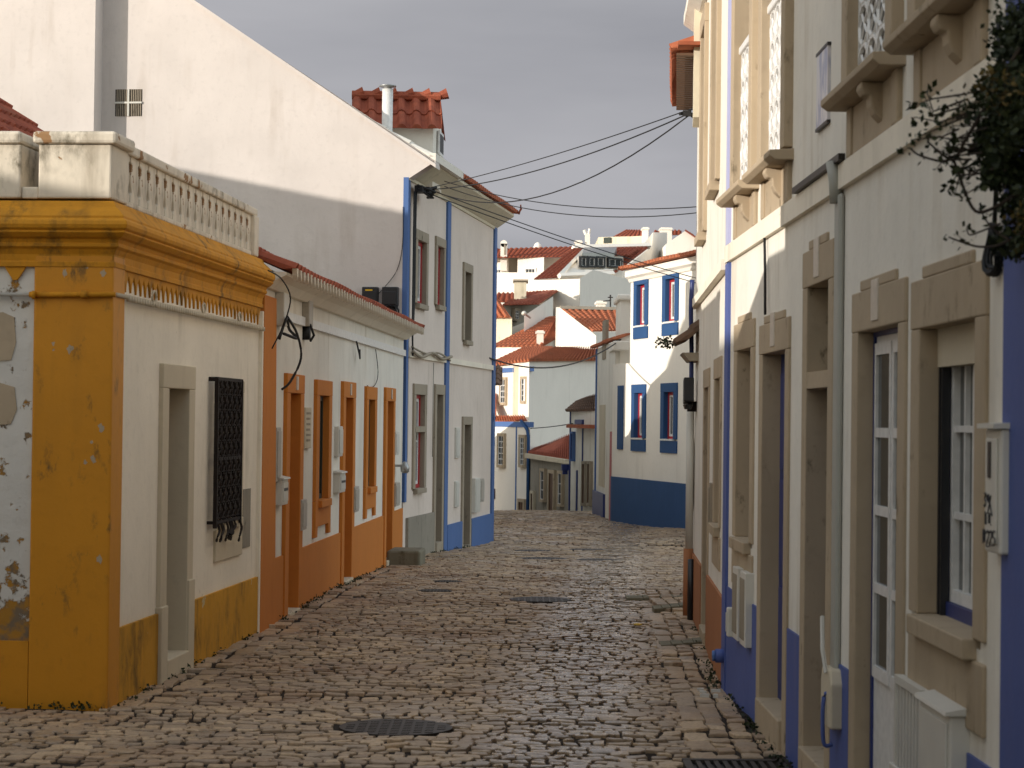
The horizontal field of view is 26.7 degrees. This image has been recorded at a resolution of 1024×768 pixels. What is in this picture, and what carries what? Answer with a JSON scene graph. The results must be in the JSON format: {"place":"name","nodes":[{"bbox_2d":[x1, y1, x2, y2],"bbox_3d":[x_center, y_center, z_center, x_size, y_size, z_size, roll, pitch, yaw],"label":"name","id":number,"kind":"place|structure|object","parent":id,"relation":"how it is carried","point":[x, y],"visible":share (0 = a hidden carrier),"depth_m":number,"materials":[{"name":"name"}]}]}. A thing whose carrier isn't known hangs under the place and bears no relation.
{"place":"outdoors","nodes":[
{"label":"outdoors","id":0,"kind":"place"},
{"bbox_2d":[0,510,792,767],"bbox_3d":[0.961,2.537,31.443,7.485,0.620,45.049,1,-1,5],"label":"cobbled street","id":1,"kind":"structure","parent":0,"point":[637,563],"depth_m":14.42,"materials":[{"name":"stone"}]},
{"bbox_2d":[339,719,452,737],"bbox_3d":[-0.654,1.950,12.169,0.636,0.045,0.636,1,-1,0],"label":"manhole cover","id":2,"kind":"object","parent":1,"relation":"on","point":[392,727],"visible":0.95,"depth_m":12.12,"materials":[{"name":"metal"}]},
{"bbox_2d":[1,545,793,767],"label":"gutter weeds","id":3,"kind":"object","parent":1,"relation":"on","point":[751,724],"visible":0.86,"depth_m":13.64,"materials":[{"name":"green plant"}]},
{"bbox_2d":[387,547,424,565],"bbox_3d":[-1.336,2.284,27.286,0.420,0.400,0.750,1,-1,3],"label":"step stone","id":4,"kind":"object","parent":1,"relation":"on","point":[408,556],"visible":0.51,"depth_m":26.92,"materials":[{"name":"stone"}]},
{"bbox_2d":[510,596,570,603],"bbox_3d":[0.274,2.107,20.968,0.596,0.045,0.596,1,-1,0],"label":"manhole cover","id":5,"kind":"object","parent":1,"relation":"on","point":[537,599],"visible":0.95,"depth_m":20.89,"materials":[{"name":"metal"}]},
{"bbox_2d":[652,602,682,612],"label":"kerb slab","id":6,"kind":"structure","parent":1,"relation":"on","point":[658,608],"depth_m":19.87,"materials":[{"name":"stone"}]},
{"bbox_2d":[659,637,701,646],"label":"kerb slab","id":7,"kind":"structure","parent":1,"relation":"on","point":[690,642],"depth_m":16.76,"materials":[{"name":"stone"}]},
{"bbox_2d":[682,758,788,767],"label":"storm drain","id":8,"kind":"object","parent":1,"relation":"on","point":[711,763],"visible":0.99,"depth_m":11.05,"materials":[{"name":"metal"}]},
{"bbox_2d":[195,0,697,257],"label":"sky","id":9,"kind":"structure","parent":0,"point":[524,81],"materials":[{"name":"grey"}]},
{"bbox_3d":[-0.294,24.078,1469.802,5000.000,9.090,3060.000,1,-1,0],"label":"ground","id":10,"kind":"structure","parent":0,"visible":0},
{"bbox_2d":[0,98,275,710],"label":"corner house","id":11,"kind":"structure","parent":10,"relation":"on","point":[135,283],"depth_m":13.04,"materials":[{"name":"paint"}]},
{"bbox_2d":[155,363,195,683],"bbox_3d":[-2.392,1.065,14.535,0.330,2.390,0.965,1,-1,4],"label":"door","id":12,"kind":"structure","parent":11,"relation":"in","point":[175,583],"depth_m":14.83,"materials":[{"name":"stone"}]},
{"bbox_2d":[207,377,244,561],"bbox_3d":[-2.189,0.634,16.159,0.260,1.352,1.213,1,-1,4],"label":"window","id":13,"kind":"structure","parent":11,"relation":"in","point":[229,392],"depth_m":15.97,"materials":[{"name":"black metal"}]},
{"bbox_2d":[101,0,521,553],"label":"tall house","id":14,"kind":"structure","parent":10,"relation":"on","point":[322,180],"depth_m":29.61,"materials":[{"name":"white paint"}]},
{"bbox_2d":[0,0,102,130],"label":"wall","id":15,"kind":"structure","parent":14,"relation":"attached to","point":[51,54],"depth_m":29.57,"materials":[{"name":"paint"}]},
{"bbox_2d":[115,89,141,115],"bbox_3d":[-5.274,-3.869,29.718,0.383,0.372,0.050,1,-1,8],"label":"wall vent","id":16,"kind":"object","parent":14,"relation":"attached to","point":[128,102],"depth_m":29.71,"materials":[{"name":"metal"}]},
{"bbox_2d":[362,287,378,301],"bbox_3d":[-1.911,-1.118,29.116,0.216,0.380,0.114,1,-1,8],"label":"equipment box","id":17,"kind":"object","parent":14,"relation":"attached to","point":[372,293],"visible":0.51,"depth_m":29.07,"materials":[{"name":"black plastic"}]},
{"bbox_2d":[379,84,395,130],"bbox_3d":[-1.714,-3.520,29.662,0.234,1.198,0.240,1,-1,0],"label":"flue","id":18,"kind":"object","parent":14,"relation":"attached to","point":[387,106],"visible":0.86,"depth_m":29.60,"materials":[{"name":"white paint"}]},
{"bbox_2d":[382,287,398,310],"bbox_3d":[-1.640,-1.117,29.076,0.216,0.379,0.112,1,-1,8],"label":"equipment box","id":19,"kind":"object","parent":14,"relation":"attached to","point":[390,295],"visible":0.88,"depth_m":29.03,"materials":[{"name":"black plastic"}]},
{"bbox_2d":[411,383,427,493],"bbox_3d":[-1.320,0.760,30.092,0.165,1.520,0.949,1,-1,8],"label":"window","id":20,"kind":"structure","parent":14,"relation":"in","point":[420,391],"depth_m":30.34,"materials":[{"name":"red paint"}]},
{"bbox_2d":[415,228,428,310],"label":"window","id":21,"kind":"structure","parent":14,"relation":"in","point":[422,238],"depth_m":30.39,"materials":[{"name":"red paint"}]},
{"bbox_2d":[412,184,436,355],"bbox_3d":[-1.166,-1.551,29.629,0.246,2.354,0.777,0,-1,16],"label":"cable hub","id":22,"kind":"object","parent":14,"relation":"attached to","point":[429,192],"visible":0.88,"depth_m":29.34,"materials":[{"name":"plastic"}]},
{"bbox_2d":[432,116,683,189],"bbox_3d":[0.286,-2.596,25.123,0.014,0.288,9.566,1,-1,-17],"label":"overhead cable","id":23,"kind":"object","parent":22,"relation":"attached to","point":[568,160],"visible":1,"depth_m":23.82,"materials":[{"name":"rubber"}]},
{"bbox_2d":[434,195,695,282],"bbox_3d":[1.036,-2.135,32.866,0.014,0.856,7.756,0,-1,35],"label":"overhead cable","id":24,"kind":"object","parent":22,"relation":"attached to","point":[558,240],"visible":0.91,"depth_m":32.33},
{"bbox_2d":[436,191,694,277],"bbox_3d":[1.036,-2.205,32.867,0.014,0.836,7.755,0,-1,35],"label":"overhead cable","id":25,"kind":"object","parent":22,"relation":"attached to","point":[567,238],"visible":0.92,"depth_m":32.58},
{"bbox_2d":[444,181,696,208],"bbox_3d":[0.624,-2.378,26.799,0.011,0.858,6.328,1,-1,-29],"label":"overhead cable","id":26,"kind":"object","parent":22,"relation":"attached to","point":[575,206],"visible":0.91,"depth_m":26.47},
{"bbox_2d":[444,186,696,217],"bbox_3d":[0.624,-2.312,26.799,0.011,0.851,6.328,1,-1,-29],"label":"overhead cable","id":27,"kind":"object","parent":22,"relation":"attached to","point":[574,214],"visible":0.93,"depth_m":26.51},
{"bbox_2d":[411,346,452,360],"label":"facade cable","id":28,"kind":"object","parent":14,"relation":"attached to","point":[431,353],"visible":1,"depth_m":30.42,"materials":[{"name":"grey rubber"}]},
{"bbox_2d":[432,384,444,551],"bbox_3d":[-1.214,1.406,31.583,0.350,2.800,0.787,1,-1,8],"label":"door","id":29,"kind":"structure","parent":14,"relation":"in","point":[439,390],"depth_m":31.80,"materials":[{"name":"grey wood"}]},
{"bbox_2d":[434,236,445,310],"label":"window","id":30,"kind":"structure","parent":14,"relation":"in","point":[440,243],"depth_m":31.77,"materials":[{"name":"red paint"}]},
{"bbox_2d":[460,416,472,547],"bbox_3d":[-0.856,1.725,34.010,0.350,2.430,0.882,1,-1,8],"label":"door","id":31,"kind":"structure","parent":14,"relation":"in","point":[467,422],"depth_m":34.29,"materials":[{"name":"grey wood"}]},
{"bbox_2d":[462,262,472,345],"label":"window","id":32,"kind":"structure","parent":14,"relation":"in","point":[467,271],"depth_m":34.20,"materials":[{"name":"grey stone"}]},
{"bbox_2d":[472,478,480,512],"bbox_3d":[-0.580,1.792,34.822,0.078,0.550,0.473,1,-1,8],"label":"meter box","id":33,"kind":"object","parent":14,"relation":"attached to","point":[476,484],"visible":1,"depth_m":34.62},
{"bbox_2d":[489,339,620,368],"bbox_3d":[0.893,-0.629,40.217,0.025,0.766,8.823,0,-1,18],"label":"overhead cable","id":34,"kind":"object","parent":14,"relation":"attached to","point":[554,366],"visible":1,"depth_m":39.66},
{"bbox_2d":[257,247,424,632],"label":"row house","id":35,"kind":"structure","parent":10,"relation":"on","point":[336,541],"depth_m":21.38,"materials":[{"name":"white paint"}]},
{"bbox_2d":[276,427,281,481],"bbox_3d":[-1.991,0.597,18.247,0.058,0.460,0.231,1,-1,3],"label":"meter box","id":36,"kind":"object","parent":35,"relation":"attached to","point":[278,449],"visible":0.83,"depth_m":18.18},
{"bbox_2d":[276,475,290,505],"bbox_3d":[-1.964,0.905,18.419,0.100,0.250,0.355,1,-1,3],"label":"mailbox","id":37,"kind":"object","parent":35,"relation":"attached to","point":[282,491],"visible":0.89,"depth_m":18.27,"materials":[{"name":"white plastic"}]},
{"bbox_2d":[275,292,301,389],"bbox_3d":[-1.891,-0.358,18.280,0.221,0.828,0.436,1,-1,0],"label":"conduit box","id":38,"kind":"object","parent":35,"relation":"attached to","point":[282,298],"visible":0.94,"depth_m":18.23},
{"bbox_2d":[281,373,304,616],"bbox_3d":[-2.089,1.101,19.212,0.355,2.380,1.008,1,-1,3],"label":"door","id":39,"kind":"structure","parent":35,"relation":"in","point":[293,401],"depth_m":19.50,"materials":[{"name":"orange paint"}]},
{"bbox_2d":[300,499,306,530],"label":"meter box","id":40,"kind":"object","parent":35,"relation":"attached to","point":[303,521],"visible":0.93,"depth_m":19.59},
{"bbox_2d":[304,407,311,448],"bbox_3d":[-1.905,0.407,20.026,0.042,0.380,0.380,1,-1,3],"label":"wall plaque","id":41,"kind":"object","parent":35,"relation":"attached to","point":[307,424],"depth_m":19.96,"materials":[{"name":"ceramic"}]},
{"bbox_2d":[302,300,314,341],"bbox_3d":[-1.862,-0.587,19.852,0.116,0.398,0.252,1,-1,0],"label":"conduit box","id":42,"kind":"object","parent":35,"relation":"attached to","point":[307,313],"visible":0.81,"depth_m":19.77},
{"bbox_2d":[312,379,332,537],"bbox_3d":[-1.876,0.720,21.076,0.160,1.510,1.075,1,-1,3],"label":"window","id":43,"kind":"structure","parent":35,"relation":"in","point":[323,390],"depth_m":21.31,"materials":[{"name":"orange wood"}]},
{"bbox_2d":[334,426,342,456],"bbox_3d":[-1.784,0.589,22.193,0.068,0.310,0.311,1,-1,3],"label":"meter box","id":44,"kind":"object","parent":35,"relation":"attached to","point":[338,441],"visible":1,"depth_m":22.04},
{"bbox_2d":[333,470,346,492],"bbox_3d":[-1.770,1.000,22.224,0.100,0.230,0.455,1,-1,3],"label":"mailbox","id":45,"kind":"object","parent":35,"relation":"attached to","point":[339,481],"visible":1,"depth_m":22.01,"materials":[{"name":"white plastic"}]},
{"bbox_2d":[339,381,355,584],"bbox_3d":[-1.895,1.166,23.016,0.355,2.380,1.038,1,-1,3],"label":"door","id":46,"kind":"structure","parent":35,"relation":"in","point":[348,389],"depth_m":23.32,"materials":[{"name":"orange paint"}]},
{"bbox_2d":[363,386,377,518],"bbox_3d":[-1.672,0.788,25.072,0.160,1.510,1.037,1,-1,3],"label":"window","id":47,"kind":"structure","parent":35,"relation":"in","point":[370,488],"depth_m":25.21,"materials":[{"name":"orange wood"}]},
{"bbox_2d":[382,387,395,567],"bbox_3d":[-1.686,1.261,27.106,0.355,2.430,1.098,1,-1,3],"label":"door","id":48,"kind":"structure","parent":35,"relation":"in","point":[389,413],"depth_m":27.44,"materials":[{"name":"orange paint"}]},
{"bbox_2d":[496,298,511,347],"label":"steep roof house","id":49,"kind":"structure","parent":10,"relation":"on","point":[503,324],"depth_m":86.80,"materials":[{"name":"paint"}]},
{"bbox_2d":[496,316,555,364],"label":"long roof house","id":50,"kind":"structure","parent":10,"relation":"on","point":[542,332],"depth_m":84.03,"materials":[{"name":"tile"}]},
{"bbox_2d":[497,279,557,326],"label":"dark roof house","id":51,"kind":"structure","parent":10,"relation":"on","point":[518,301],"depth_m":93.08,"materials":[{"name":"red tile"}]},
{"bbox_2d":[497,240,571,303],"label":"terrace house","id":52,"kind":"structure","parent":10,"relation":"on","point":[531,263],"depth_m":115.37,"materials":[{"name":"white paint"}]},
{"bbox_2d":[524,297,552,330],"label":"sloped wing","id":53,"kind":"structure","parent":10,"relation":"on","point":[544,310],"depth_m":87.92,"materials":[{"name":"paint"}]},
{"bbox_2d":[494,346,597,509],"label":"blue band house","id":54,"kind":"structure","parent":10,"relation":"on","point":[526,399],"depth_m":69.31,"materials":[{"name":"paint"}]},
{"bbox_2d":[496,433,505,467],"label":"window","id":55,"kind":"structure","parent":54,"relation":"in","point":[501,437],"depth_m":68.68,"materials":[{"name":"stone"}]},
{"bbox_2d":[499,377,507,404],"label":"window","id":56,"kind":"structure","parent":54,"relation":"in","point":[503,389],"depth_m":70.48,"materials":[{"name":"stone"}]},
{"bbox_2d":[518,435,526,467],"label":"window","id":57,"kind":"structure","parent":54,"relation":"in","point":[522,439],"depth_m":66.94,"materials":[{"name":"stone"}]},
{"bbox_2d":[525,434,568,510],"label":"grey cottage","id":58,"kind":"structure","parent":10,"relation":"on","point":[548,485],"depth_m":63.77,"materials":[{"name":"red tile"}]},
{"bbox_2d":[539,468,546,501],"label":"window","id":59,"kind":"structure","parent":58,"relation":"in","point":[542,471],"depth_m":63.91,"materials":[{"name":"stone"}]},
{"bbox_2d":[547,470,556,509],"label":"door","id":60,"kind":"structure","parent":58,"relation":"in","point":[552,474],"depth_m":62.87,"materials":[{"name":"wood"}]},
{"bbox_2d":[556,471,564,506],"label":"window","id":61,"kind":"structure","parent":58,"relation":"in","point":[560,477],"depth_m":61.84,"materials":[{"name":"stone"}]},
{"bbox_2d":[561,394,594,510],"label":"blue trimmed house","id":62,"kind":"structure","parent":10,"relation":"on","point":[578,469],"depth_m":55.45,"materials":[{"name":"paint"}]},
{"bbox_2d":[580,461,585,505],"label":"door","id":63,"kind":"structure","parent":62,"relation":"in","point":[583,463],"depth_m":54.77,"materials":[{"name":"grey wood"}]},
{"bbox_2d":[586,461,592,505],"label":"door","id":64,"kind":"structure","parent":62,"relation":"in","point":[589,464],"depth_m":53.83,"materials":[{"name":"wood"}]},
{"bbox_2d":[527,270,630,315],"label":"gabled white house","id":65,"kind":"structure","parent":10,"relation":"on","point":[592,287],"depth_m":97.81,"materials":[{"name":"paint"}]},
{"bbox_2d":[555,301,615,348],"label":"parapet roof house","id":66,"kind":"structure","parent":10,"relation":"on","point":[578,326],"depth_m":78.81,"materials":[{"name":"paint"}]},
{"bbox_2d":[534,229,650,279],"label":"rooflight house","id":67,"kind":"structure","parent":10,"relation":"on","point":[574,262],"depth_m":103.99,"materials":[{"name":"paint"}]},
{"bbox_2d":[590,320,629,519],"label":"shaded white house","id":68,"kind":"structure","parent":10,"relation":"on","point":[606,360],"depth_m":47.16,"materials":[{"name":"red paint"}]},
{"bbox_2d":[602,320,608,359],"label":"window","id":69,"kind":"structure","parent":68,"relation":"in","point":[605,324],"depth_m":47.15,"materials":[{"name":"grey stone"}]},
{"bbox_2d":[609,294,630,363],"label":"chimney","id":70,"kind":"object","parent":68,"relation":"on","point":[622,302],"visible":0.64,"depth_m":44.53,"materials":[{"name":"paint"}]},
{"bbox_2d":[595,227,681,243],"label":"hilltop house","id":71,"kind":"structure","parent":10,"relation":"on","point":[632,236],"depth_m":123.19,"materials":[{"name":"white paint"}]},
{"bbox_2d":[623,232,666,278],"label":"stepped grey wall","id":72,"kind":"structure","parent":10,"relation":"on","point":[657,241],"depth_m":114.60,"materials":[{"name":"paint"}]},
{"bbox_2d":[610,250,695,528],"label":"navy plinth house","id":73,"kind":"structure","parent":10,"relation":"on","point":[648,476],"depth_m":41.34,"materials":[{"name":"white paint"}]},
{"bbox_2d":[617,385,623,448],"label":"window","id":74,"kind":"structure","parent":73,"relation":"in","point":[620,389],"depth_m":43.37,"materials":[{"name":"blue paint"}]},
{"bbox_2d":[630,384,646,451],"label":"window","id":75,"kind":"structure","parent":73,"relation":"in","point":[638,391],"depth_m":42.42,"materials":[{"name":"blue paint"}]},
{"bbox_2d":[633,279,648,338],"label":"window","id":76,"kind":"structure","parent":73,"relation":"in","point":[641,287],"depth_m":42.38,"materials":[{"name":"blue paint"}]},
{"bbox_2d":[660,383,677,453],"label":"window","id":77,"kind":"structure","parent":73,"relation":"in","point":[668,391],"depth_m":40.57,"materials":[{"name":"blue paint"}]},
{"bbox_2d":[661,273,678,335],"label":"window","id":78,"kind":"structure","parent":73,"relation":"in","point":[670,285],"depth_m":40.59,"materials":[{"name":"blue paint"}]},
{"bbox_2d":[660,229,695,256],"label":"gable house","id":79,"kind":"structure","parent":10,"relation":"on","point":[682,242],"depth_m":112.14,"materials":[{"name":"paint"}]},
{"bbox_2d":[669,9,702,551],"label":"building","id":80,"kind":"structure","parent":10,"relation":"on","point":[684,66],"depth_m":19.15,"materials":[{"name":"paint"}]},
{"bbox_2d":[679,108,692,117],"bbox_3d":[1.746,-2.557,20.503,0.312,0.169,0.162,0,-1,44],"label":"cable hub","id":81,"kind":"object","parent":80,"relation":"attached to","point":[685,113],"visible":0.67,"depth_m":20.52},
{"bbox_2d":[431,111,682,187],"bbox_3d":[0.277,-2.647,25.074,0.011,0.225,9.464,1,-1,-17],"label":"overhead cable","id":82,"kind":"object","parent":81,"relation":"attached to","point":[563,151],"visible":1,"depth_m":23.98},
{"bbox_2d":[436,116,688,202],"bbox_3d":[0.309,-2.442,25.171,0.014,0.553,9.649,1,-1,-16],"label":"overhead cable","id":83,"kind":"object","parent":81,"relation":"attached to","point":[578,182],"visible":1,"depth_m":23.55,"materials":[{"name":"rubber"}]},
{"bbox_2d":[684,0,744,687],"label":"terracotta plinth house","id":84,"kind":"structure","parent":10,"relation":"on","point":[708,302],"depth_m":16.40,"materials":[{"name":"white paint"}]},
{"bbox_2d":[655,319,698,362],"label":"porch roof","id":85,"kind":"structure","parent":84,"relation":"attached to","point":[690,332],"depth_m":18.74,"materials":[{"name":"tile"}]},
{"bbox_2d":[683,412,693,619],"bbox_3d":[1.577,1.134,19.074,0.086,2.000,0.475,1,-1,0],"label":"downpipe","id":86,"kind":"object","parent":84,"relation":"attached to","point":[688,564],"visible":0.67,"depth_m":19.24,"materials":[{"name":"metal"}]},
{"bbox_2d":[683,377,696,411],"bbox_3d":[1.567,0.093,19.030,0.121,0.299,0.264,1,-1,5],"label":"floodlight","id":87,"kind":"object","parent":84,"relation":"attached to","point":[690,404],"visible":1,"depth_m":18.92,"materials":[{"name":"black plastic"}]},
{"bbox_2d":[689,280,694,377],"bbox_3d":[1.581,-0.392,19.051,0.050,1.052,0.076,1,-1,0],"label":"blue pipe","id":88,"kind":"object","parent":84,"relation":"attached to","point":[691,339],"visible":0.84,"depth_m":19.03,"materials":[{"name":"metal"}]},
{"bbox_2d":[694,2,708,246],"bbox_3d":[1.667,-2.124,17.937,0.260,1.920,0.912,1,-1,2],"label":"window","id":89,"kind":"structure","parent":84,"relation":"in","point":[700,238],"depth_m":17.56,"materials":[{"name":"beige stone"}]},
{"bbox_2d":[699,367,710,643],"bbox_3d":[1.636,1.056,17.058,0.272,2.350,0.982,1,-1,2],"label":"door","id":90,"kind":"structure","parent":84,"relation":"in","point":[707,372],"depth_m":17.41,"materials":[{"name":"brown wood"}]},
{"bbox_2d":[705,0,721,199],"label":"window","id":91,"kind":"structure","parent":84,"relation":"in","point":[712,189],"depth_m":15.65,"materials":[{"name":"beige stone"}]},
{"bbox_2d":[708,355,722,571],"bbox_3d":[1.536,0.557,15.369,0.237,1.490,0.982,1,-1,2],"label":"window","id":92,"kind":"structure","parent":84,"relation":"in","point":[714,527],"depth_m":15.59,"materials":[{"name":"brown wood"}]},
{"bbox_2d":[716,0,1023,767],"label":"stone framed house","id":93,"kind":"structure","parent":10,"relation":"on","point":[873,366],"depth_m":9.20,"materials":[{"name":"paint"}]},
{"bbox_2d":[732,566,743,640],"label":"meter door","id":94,"kind":"structure","parent":93,"relation":"attached to","point":[735,598],"depth_m":13.17,"materials":[{"name":"white metal"}]},
{"bbox_2d":[716,0,759,239],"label":"balcony window","id":95,"kind":"structure","parent":93,"relation":"in","point":[742,197],"depth_m":13.49,"materials":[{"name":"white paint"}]},
{"bbox_2d":[729,312,755,581],"bbox_3d":[1.485,0.415,13.287,0.209,1.685,1.012,1,-1,-1],"label":"window","id":96,"kind":"structure","parent":93,"relation":"in","point":[745,330],"depth_m":13.64,"materials":[{"name":"blue paint"}]},
{"bbox_2d":[739,570,753,647],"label":"meter door","id":97,"kind":"structure","parent":93,"relation":"attached to","point":[746,597],"depth_m":12.74,"materials":[{"name":"white plastic"}]},
{"bbox_2d":[742,0,793,219],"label":"balcony window","id":98,"kind":"structure","parent":93,"relation":"in","point":[772,170],"depth_m":11.97,"materials":[{"name":"white paint"}]},
{"bbox_2d":[755,309,791,756],"bbox_3d":[1.496,0.894,11.894,0.190,2.580,1.224,1,-1,0],"label":"door","id":99,"kind":"structure","parent":93,"relation":"in","point":[772,614],"depth_m":12.35,"materials":[{"name":"blue paint"}]},
{"bbox_2d":[798,232,833,767],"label":"door","id":100,"kind":"structure","parent":93,"relation":"in","point":[818,262],"depth_m":10.66,"materials":[{"name":"blue paint"}]},
{"bbox_2d":[820,692,832,747],"bbox_3d":[1.405,1.496,9.633,0.056,0.254,0.021,1,-1,0],"label":"hand bar","id":101,"kind":"object","parent":93,"relation":"attached to","point":[822,724],"visible":0.85,"depth_m":9.62,"materials":[{"name":"paint"}]},
{"bbox_2d":[821,0,905,157],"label":"balcony window","id":102,"kind":"structure","parent":93,"relation":"in","point":[869,91],"depth_m":8.91,"materials":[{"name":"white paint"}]},
{"bbox_2d":[848,268,917,767],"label":"door","id":103,"kind":"structure","parent":93,"relation":"in","point":[879,383],"depth_m":9.05,"materials":[{"name":"white paint"}]},
{"bbox_2d":[889,674,926,767],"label":"vent grille","id":104,"kind":"object","parent":93,"relation":"attached to","point":[906,744],"visible":0.81,"depth_m":7.91,"materials":[{"name":"metal"}]},
{"bbox_2d":[883,0,988,109],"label":"balcony window","id":105,"kind":"structure","parent":93,"relation":"in","point":[944,38],"depth_m":7.35,"materials":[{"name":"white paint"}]},
{"bbox_2d":[914,689,969,767],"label":"meter cabinet","id":106,"kind":"object","parent":93,"relation":"attached to","point":[944,737],"visible":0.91,"depth_m":7.17,"materials":[{"name":"plastic"}]},
{"bbox_2d":[906,249,989,737],"bbox_3d":[1.546,0.349,7.443,0.200,1.565,1.204,1,-1,0],"label":"window","id":107,"kind":"structure","parent":93,"relation":"in","point":[950,306],"depth_m":7.69,"materials":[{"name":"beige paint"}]},
{"bbox_2d":[896,0,1023,263],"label":"hanging shrub","id":108,"kind":"object","parent":93,"relation":"hanging from","point":[997,145],"visible":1,"depth_m":6.08,"materials":[{"name":"green plant"}]},
{"bbox_2d":[981,23,1003,276],"bbox_3d":[1.498,-0.727,6.724,0.050,0.789,0.156,1,-1,0],"label":"cable coil","id":109,"kind":"object","parent":93,"relation":"attached to","point":[989,269],"visible":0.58,"depth_m":6.70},
{"bbox_2d":[977,423,1009,554],"bbox_3d":[1.484,0.317,6.611,0.078,0.400,0.221,1,-1,0],"label":"utility box","id":110,"kind":"object","parent":93,"relation":"attached to","point":[996,519],"visible":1,"depth_m":6.54,"materials":[{"name":"white plastic"}]},
{"bbox_2d":[985,438,997,543],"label":"door","id":111,"kind":"structure","parent":110,"relation":"in","point":[991,484],"depth_m":6.57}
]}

